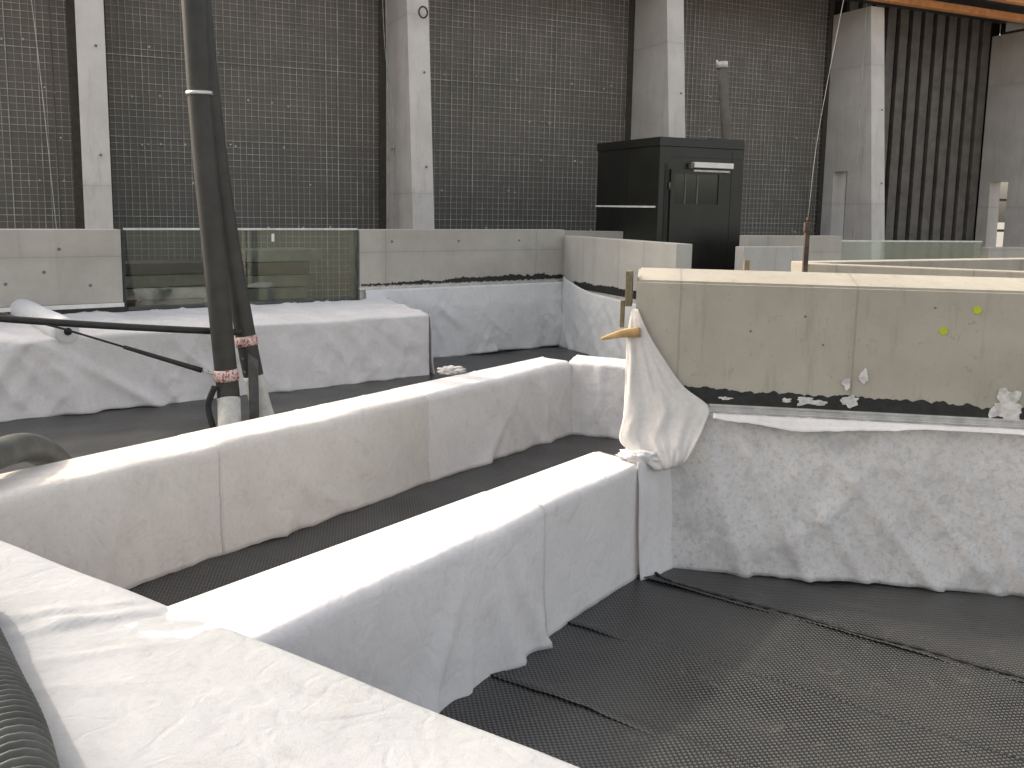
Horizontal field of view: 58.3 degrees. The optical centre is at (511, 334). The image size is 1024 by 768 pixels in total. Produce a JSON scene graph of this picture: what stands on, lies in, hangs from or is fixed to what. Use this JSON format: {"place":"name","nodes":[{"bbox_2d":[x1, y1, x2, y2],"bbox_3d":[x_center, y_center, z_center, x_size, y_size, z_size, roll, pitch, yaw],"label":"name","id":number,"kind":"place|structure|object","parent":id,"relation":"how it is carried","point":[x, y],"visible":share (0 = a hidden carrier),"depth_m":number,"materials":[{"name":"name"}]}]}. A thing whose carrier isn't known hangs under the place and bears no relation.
{"place":"outdoors","nodes":[
{"label":"outdoors","id":0,"kind":"place"},
{"bbox_2d":[48,0,61,228],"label":"hanging cable","id":1,"kind":"object","parent":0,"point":[54,114],"visible":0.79,"depth_m":13.14,"materials":[{"name":"grey metal"}]},
{"bbox_2d":[631,0,684,139],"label":"concrete column","id":2,"kind":"structure","parent":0,"point":[658,99],"depth_m":16.78,"materials":[{"name":"grey concrete"}]},
{"bbox_2d":[820,6,884,259],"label":"concrete column","id":3,"kind":"structure","parent":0,"point":[844,109],"depth_m":18.98,"materials":[{"name":"grey concrete"}]},
{"bbox_2d":[808,263,1023,277],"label":"concrete wall","id":4,"kind":"structure","parent":0,"point":[859,269],"depth_m":6.66,"materials":[{"name":"beige concrete"}]},
{"bbox_2d":[996,222,1004,246],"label":"ground","id":5,"kind":"structure","parent":0,"point":[999,238],"depth_m":92.48,"materials":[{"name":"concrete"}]},
{"bbox_2d":[0,0,84,228],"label":"facade panel","id":6,"kind":"structure","parent":5,"relation":"on","point":[26,198],"depth_m":13.54,"materials":[{"name":"metal"}]},
{"bbox_2d":[0,229,126,314],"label":"concrete wall","id":7,"kind":"structure","parent":5,"relation":"on","point":[64,271],"depth_m":9.40,"materials":[{"name":"grey concrete"}]},
{"bbox_2d":[74,0,112,228],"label":"concrete column","id":8,"kind":"structure","parent":5,"relation":"on","point":[93,105],"depth_m":12.64,"materials":[{"name":"grey concrete"}]},
{"bbox_2d":[125,259,206,310],"bbox_3d":[-4.210,-0.231,11.051,1.083,1.290,0.600,-5,10,-36],"label":"panel stack","id":9,"kind":"object","parent":5,"relation":"on","point":[163,284],"visible":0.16,"depth_m":10.75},
{"bbox_2d":[181,0,240,426],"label":"leaning pole","id":10,"kind":"object","parent":5,"relation":"on","point":[199,93],"visible":0.91,"depth_m":7.86,"materials":[{"name":"steel"},{"name":"aluminium"}]},
{"bbox_2d":[0,312,215,375],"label":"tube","id":11,"kind":"object","parent":10,"relation":"attached to","point":[174,362],"visible":1,"depth_m":7.88,"materials":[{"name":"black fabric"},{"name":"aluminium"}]},
{"bbox_2d":[205,385,217,427],"bbox_3d":[-2.638,0.658,8.063,0.121,0.419,0.089,4,9,22],"label":"loose strap","id":12,"kind":"object","parent":10,"relation":"hanging from","point":[208,403],"visible":0.88,"depth_m":8.04,"materials":[{"name":"black rubber"}]},
{"bbox_2d":[206,0,274,417],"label":"leaning pole","id":13,"kind":"object","parent":5,"relation":"on","point":[246,342],"visible":0.67,"depth_m":8.27,"materials":[{"name":"steel"}]},
{"bbox_2d":[0,315,241,335],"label":"brace tube","id":14,"kind":"object","parent":13,"relation":"attached to","point":[100,325],"visible":0.88,"depth_m":7.83,"materials":[{"name":"black steel"}]},
{"bbox_2d":[103,0,385,307],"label":"facade panel","id":15,"kind":"structure","parent":5,"relation":"on","point":[302,85],"depth_m":14.90,"materials":[{"name":"metal"}]},
{"bbox_2d":[241,247,321,304],"bbox_3d":[-3.123,-0.387,11.828,1.181,1.425,0.600,-5,10,-36],"label":"panel stack","id":16,"kind":"object","parent":5,"relation":"on","point":[278,275],"visible":0.27,"depth_m":11.56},
{"bbox_2d":[0,345,588,473],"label":"drainage mat","id":17,"kind":"object","parent":5,"relation":"on","point":[75,435],"visible":0.18,"depth_m":8.56,"materials":[{"name":"black plastic"}]},
{"bbox_2d":[0,298,429,421],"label":"fleece cover","id":18,"kind":"object","parent":17,"relation":"on","point":[316,344],"visible":0.81,"depth_m":9.29,"materials":[{"name":"white fabric"}]},
{"bbox_2d":[10,299,78,342],"bbox_3d":[-4.611,-0.166,8.930,1.474,0.338,0.244,8,11,43],"label":"fleece roll","id":19,"kind":"object","parent":18,"relation":"on","point":[24,307],"visible":0.57,"depth_m":8.64,"materials":[{"name":"white fabric"}]},
{"bbox_2d":[240,354,258,419],"bbox_3d":[-2.358,0.506,8.249,0.162,0.660,0.050,-5,10,-38],"label":"foot plate","id":20,"kind":"object","parent":17,"relation":"on","point":[253,380],"visible":0.96,"depth_m":8.26,"materials":[{"name":"grey metal"}]},
{"bbox_2d":[437,365,465,374],"bbox_3d":[-0.493,0.293,7.490,0.248,0.076,0.194,1,8,0],"label":"cloth scrap","id":21,"kind":"object","parent":17,"relation":"on","point":[450,370],"visible":1,"depth_m":7.44,"materials":[{"name":"white fabric"}]},
{"bbox_2d":[129,435,625,605],"bbox_3d":[0.171,1.131,6.338,2.010,0.038,8.200,7,10,35],"label":"drainage mat","id":22,"kind":"object","parent":5,"relation":"on","point":[202,577],"visible":0.17,"depth_m":5.84,"materials":[{"name":"black plastic"}]},
{"bbox_2d":[178,389,429,554],"bbox_3d":[-1.254,0.829,6.020,0.470,0.669,1.831,7,10,35],"label":"fleece cover","id":23,"kind":"object","parent":22,"relation":"on","point":[285,474],"visible":0.99,"depth_m":5.76,"materials":[{"name":"white fabric"}]},
{"bbox_2d":[124,490,552,712],"bbox_3d":[-0.521,1.178,3.585,0.525,0.669,1.862,7,10,37],"label":"fleece cover","id":24,"kind":"object","parent":22,"relation":"on","point":[438,610],"visible":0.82,"depth_m":3.55,"materials":[{"name":"white fabric"}]},
{"bbox_2d":[394,356,572,481],"bbox_3d":[-0.171,0.642,7.504,0.466,0.671,1.944,7,10,36],"label":"fleece cover","id":25,"kind":"object","parent":22,"relation":"on","point":[483,417],"visible":0.94,"depth_m":7.29,"materials":[{"name":"white fabric"}]},
{"bbox_2d":[488,451,639,636],"bbox_3d":[0.276,1.038,4.713,0.418,0.666,1.014,7,10,35],"label":"fleece cover","id":26,"kind":"object","parent":22,"relation":"on","point":[589,503],"visible":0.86,"depth_m":4.59,"materials":[{"name":"white fabric"}]},
{"bbox_2d":[616,448,658,462],"bbox_3d":[0.724,0.661,5.013,0.325,0.106,0.179,1,8,0],"label":"fleece wad","id":27,"kind":"object","parent":26,"relation":"on","point":[635,456],"visible":0.69,"depth_m":4.95,"materials":[{"name":"white fabric"}]},
{"bbox_2d":[569,355,625,438],"bbox_3d":[0.957,0.568,8.196,0.968,0.667,0.490,5,9,24],"label":"fleece cover","id":28,"kind":"object","parent":22,"relation":"on","point":[598,391],"visible":0.56,"depth_m":8.07,"materials":[{"name":"white fabric"}]},
{"bbox_2d":[386,0,433,228],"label":"concrete column","id":29,"kind":"structure","parent":5,"relation":"on","point":[410,172],"depth_m":14.69,"materials":[{"name":"grey concrete"}]},
{"bbox_2d":[418,6,427,18],"bbox_3d":[-1.398,-5.064,14.429,0.168,0.194,0.028,-3,9,-25],"label":"lifting ring","id":30,"kind":"object","parent":29,"relation":"attached to","point":[420,7],"visible":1,"depth_m":14.42,"materials":[{"name":"metal"}]},
{"bbox_2d":[350,229,563,350],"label":"concrete wall","id":31,"kind":"structure","parent":5,"relation":"on","point":[397,258],"depth_m":12.13,"materials":[{"name":"grey concrete"}]},
{"bbox_2d":[123,228,356,299],"bbox_3d":[-3.033,-0.736,10.603,2.730,0.975,0.080,-5,10,-36],"label":"glass balustrade","id":32,"kind":"object","parent":31,"relation":"attached to","point":[272,237],"visible":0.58,"depth_m":10.61,"materials":[{"name":"glass"}]},
{"bbox_2d":[397,303,434,373],"bbox_3d":[-1.258,0.025,11.261,0.070,0.817,1.111,-5,10,-35],"label":"fleece flap","id":33,"kind":"object","parent":31,"relation":"attached to","point":[431,368],"visible":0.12,"depth_m":10.85,"materials":[{"name":"grey fabric"}]},
{"bbox_2d":[365,282,562,357],"bbox_3d":[-0.513,-0.186,12.357,3.182,0.939,0.104,-5,10,-36],"label":"fleece hanging","id":34,"kind":"object","parent":31,"relation":"hanging from","point":[472,319],"visible":0.84,"depth_m":12.48},
{"bbox_2d":[428,0,635,230],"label":"facade panel","id":35,"kind":"structure","parent":5,"relation":"on","point":[531,104],"depth_m":16.80,"materials":[{"name":"metal"}]},
{"bbox_2d":[563,230,622,276],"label":"concrete wall","id":36,"kind":"structure","parent":5,"relation":"on","point":[612,234],"depth_m":14.32,"materials":[{"name":"grey concrete"}]},
{"bbox_2d":[439,670,763,767],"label":"drainage mat","id":37,"kind":"object","parent":5,"relation":"on","point":[575,734],"visible":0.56,"depth_m":3.48,"materials":[{"name":"black plastic"}]},
{"bbox_2d":[565,236,691,303],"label":"concrete wall","id":38,"kind":"structure","parent":5,"relation":"on","point":[599,265],"depth_m":11.96,"materials":[{"name":"grey concrete"}]},
{"bbox_2d":[558,277,635,358],"bbox_3d":[1.301,-0.125,11.893,0.104,1.023,3.022,-3,9,-24],"label":"fleece hanging","id":39,"kind":"object","parent":38,"relation":"hanging from","point":[590,319],"visible":0.58,"depth_m":12.43},
{"bbox_2d":[595,137,744,269],"bbox_3d":[2.458,-1.493,14.624,1.552,3.105,1.921,-3,9,-25],"label":"cabin","id":40,"kind":"object","parent":5,"relation":"on","point":[675,190],"visible":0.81,"depth_m":13.83,"materials":[{"name":"black metal"}]},
{"bbox_2d":[668,169,722,269],"bbox_3d":[2.718,-1.163,13.819,0.959,2.580,0.032,-3,9,-25],"label":"door","id":41,"kind":"structure","parent":40,"relation":"in","point":[695,198],"depth_m":13.75,"materials":[{"name":"black paint"}]},
{"bbox_2d":[716,60,731,139],"bbox_3d":[3.767,-2.372,15.853,0.762,4.556,0.201,0,8,-8],"label":"leaning pipe","id":42,"kind":"object","parent":5,"relation":"on","point":[721,67],"visible":0.39,"depth_m":15.54,"materials":[{"name":"grey metal"}]},
{"bbox_2d":[743,260,749,269],"bbox_3d":[2.642,-0.107,10.477,0.060,1.480,0.060,1,8,0],"label":"timber stake","id":43,"kind":"object","parent":5,"relation":"on","point":[746,264],"visible":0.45,"depth_m":10.36,"materials":[{"name":"brown wood"}]},
{"bbox_2d":[490,618,1023,767],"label":"drainage mat","id":44,"kind":"object","parent":5,"relation":"on","point":[762,721],"visible":0.91,"depth_m":3.68,"materials":[{"name":"black plastic"}]},
{"bbox_2d":[684,0,834,235],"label":"facade panel","id":45,"kind":"structure","parent":5,"relation":"on","point":[776,54],"depth_m":19.11,"materials":[{"name":"metal"}]},
{"bbox_2d":[734,246,802,271],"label":"concrete wall","id":46,"kind":"structure","parent":5,"relation":"on","point":[770,258],"depth_m":12.55,"materials":[{"name":"grey concrete"}]},
{"bbox_2d":[739,235,841,260],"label":"concrete wall","id":47,"kind":"structure","parent":5,"relation":"on","point":[823,248],"depth_m":13.71,"materials":[{"name":"grey concrete"}]},
{"bbox_2d":[567,577,1023,762],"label":"drainage mat","id":48,"kind":"object","parent":5,"relation":"on","point":[972,704],"visible":0.91,"depth_m":4.10,"materials":[{"name":"black plastic"}]},
{"bbox_2d":[655,572,1023,678],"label":"seam rope","id":49,"kind":"object","parent":48,"relation":"on","point":[984,667],"visible":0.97,"depth_m":4.36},
{"bbox_2d":[802,218,811,271],"bbox_3d":[2.158,0.126,6.877,0.048,1.985,0.040,1,8,0],"label":"rusty post","id":50,"kind":"object","parent":5,"relation":"on","point":[807,227],"visible":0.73,"depth_m":6.76,"materials":[{"name":"metal"}]},
{"bbox_2d":[808,0,843,215],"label":"hanging cable","id":51,"kind":"object","parent":50,"relation":"attached to","point":[822,109],"visible":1,"depth_m":6.68,"materials":[{"name":"grey metal"}]},
{"bbox_2d":[636,267,1023,428],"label":"concrete wall","id":52,"kind":"structure","parent":5,"relation":"on","point":[929,349],"depth_m":4.91,"materials":[{"name":"beige concrete"}]},
{"bbox_2d":[601,327,640,339],"bbox_3d":[0.596,-0.003,5.043,0.217,0.072,0.055,1,8,0],"label":"timber wedge","id":53,"kind":"object","parent":52,"relation":"attached to","point":[630,332],"visible":1,"depth_m":5.02,"materials":[{"name":"brown wood"}]},
{"bbox_2d":[620,270,633,327],"bbox_3d":[0.640,-0.199,5.123,0.063,0.315,0.120,2,8,9],"label":"formwork timber","id":54,"kind":"object","parent":52,"relation":"attached to","point":[628,301],"visible":1,"depth_m":5.06,"materials":[{"name":"brown wood"}]},
{"bbox_2d":[637,461,672,580],"bbox_3d":[0.807,1.003,5.032,0.311,0.656,0.076,-6,10,-41],"label":"fleece flap","id":55,"kind":"object","parent":52,"relation":"attached to","point":[655,519],"visible":0.91,"depth_m":5.01,"materials":[{"name":"white fabric"}]},
{"bbox_2d":[619,308,709,470],"bbox_3d":[0.833,0.309,4.976,0.471,0.866,0.219,3,8,15],"label":"gathered fleece","id":56,"kind":"object","parent":52,"relation":"attached to","point":[666,414],"visible":1,"depth_m":5.02,"materials":[{"name":"white fabric"}]},
{"bbox_2d":[671,413,1023,596],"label":"fleece hanging","id":57,"kind":"object","parent":52,"relation":"hanging from","point":[938,511],"visible":0.94,"depth_m":4.94},
{"bbox_2d":[713,413,1023,435],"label":"fleece strip","id":58,"kind":"object","parent":52,"relation":"attached to","point":[795,424],"visible":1,"depth_m":4.88,"materials":[{"name":"white fabric"}]},
{"bbox_2d":[637,568,1023,681],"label":"drainage mat","id":59,"kind":"object","parent":5,"relation":"on","point":[984,629],"visible":0.38,"depth_m":4.64,"materials":[{"name":"black plastic"}]},
{"bbox_2d":[791,258,1023,271],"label":"concrete wall","id":60,"kind":"structure","parent":5,"relation":"on","point":[1015,264],"depth_m":7.93,"materials":[{"name":"beige concrete"}]},
{"bbox_2d":[842,240,981,259],"bbox_3d":[6.563,-0.775,15.400,3.260,1.592,0.060,-2,8,-20],"label":"glass balustrade","id":61,"kind":"object","parent":5,"relation":"on","point":[902,249],"visible":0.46,"depth_m":15.46,"materials":[{"name":"glass"}]},
{"bbox_2d":[834,0,999,259],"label":"ribbed facade","id":62,"kind":"structure","parent":5,"relation":"on","point":[936,72],"depth_m":21.05,"materials":[{"name":"grey metal"}]},
{"bbox_2d":[975,31,1023,246],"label":"concrete column","id":63,"kind":"structure","parent":5,"relation":"on","point":[1003,152],"depth_m":21.25,"materials":[{"name":"grey concrete"}]},
{"bbox_2d":[869,0,1023,34],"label":"eaves beam","id":64,"kind":"structure","parent":63,"relation":"on","point":[968,10],"depth_m":19.17,"materials":[{"name":"brown wood"}]},
{"bbox_2d":[31,0,56,228],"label":"hanging cable","id":65,"kind":"object","parent":64,"relation":"hanging from","point":[44,114],"visible":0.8,"depth_m":12.82,"materials":[{"name":"grey metal"}]},
{"bbox_2d":[385,0,387,228],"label":"hanging cable","id":66,"kind":"object","parent":64,"relation":"hanging from","point":[387,110],"visible":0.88,"depth_m":15.07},
{"bbox_2d":[382,0,394,228],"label":"hanging cable","id":67,"kind":"object","parent":64,"relation":"hanging from","point":[392,117],"visible":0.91,"depth_m":14.95,"materials":[{"name":"grey metal"}]},
{"bbox_2d":[836,0,1023,31],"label":"roof deck","id":68,"kind":"structure","parent":64,"relation":"on","point":[1005,7],"depth_m":19.99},
{"bbox_2d":[989,0,1023,5],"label":"eaves beam","id":69,"kind":"structure","parent":64,"relation":"on","point":[1018,2],"depth_m":18.49,"materials":[{"name":"brown wood"}]},
{"bbox_2d":[997,24,1006,231],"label":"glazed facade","id":70,"kind":"structure","parent":5,"relation":"on","point":[1003,27],"depth_m":21.61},
{"bbox_2d":[1000,24,1005,34],"bbox_3d":[13.151,-4.211,22.775,3.670,6.630,0.080,-3,9,-25],"label":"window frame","id":71,"kind":"structure","parent":70,"relation":"in","point":[1003,26],"depth_m":21.58,"materials":[{"name":"black metal"}]},
{"bbox_2d":[981,247,1023,257],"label":"concrete wall","id":72,"kind":"structure","parent":0,"point":[1002,252],"depth_m":15.97,"materials":[{"name":"grey concrete"}]},
{"bbox_2d":[998,182,1007,222],"label":"sky","id":73,"kind":"structure","parent":0,"point":[1004,185],"materials":[{"name":"grey"}]},
{"bbox_3d":[-0.704,0.838,8.356,1.616,0.042,15.500,7,10,35],"label":"drainage mat","id":74,"kind":"object","parent":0,"visible":0},
{"bbox_2d":[0,436,222,589],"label":"fleece cover","id":75,"kind":"object","parent":74,"relation":"on","point":[129,517],"visible":0.93,"depth_m":4.72,"materials":[{"name":"white fabric"}]},
{"bbox_2d":[0,433,71,469],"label":"hose","id":76,"kind":"object","parent":75,"relation":"on","point":[33,449],"visible":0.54,"depth_m":4.63,"materials":[{"name":"grey plastic"}]},
{"bbox_2d":[0,540,578,767],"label":"fleece cover","id":77,"kind":"object","parent":74,"relation":"on","point":[109,689],"visible":0.93,"depth_m":2.50,"materials":[{"name":"white fabric"}]},
{"bbox_2d":[0,627,59,767],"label":"hose","id":78,"kind":"object","parent":77,"relation":"on","point":[26,740],"visible":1,"depth_m":2.09,"materials":[{"name":"black plastic"}]}
]}

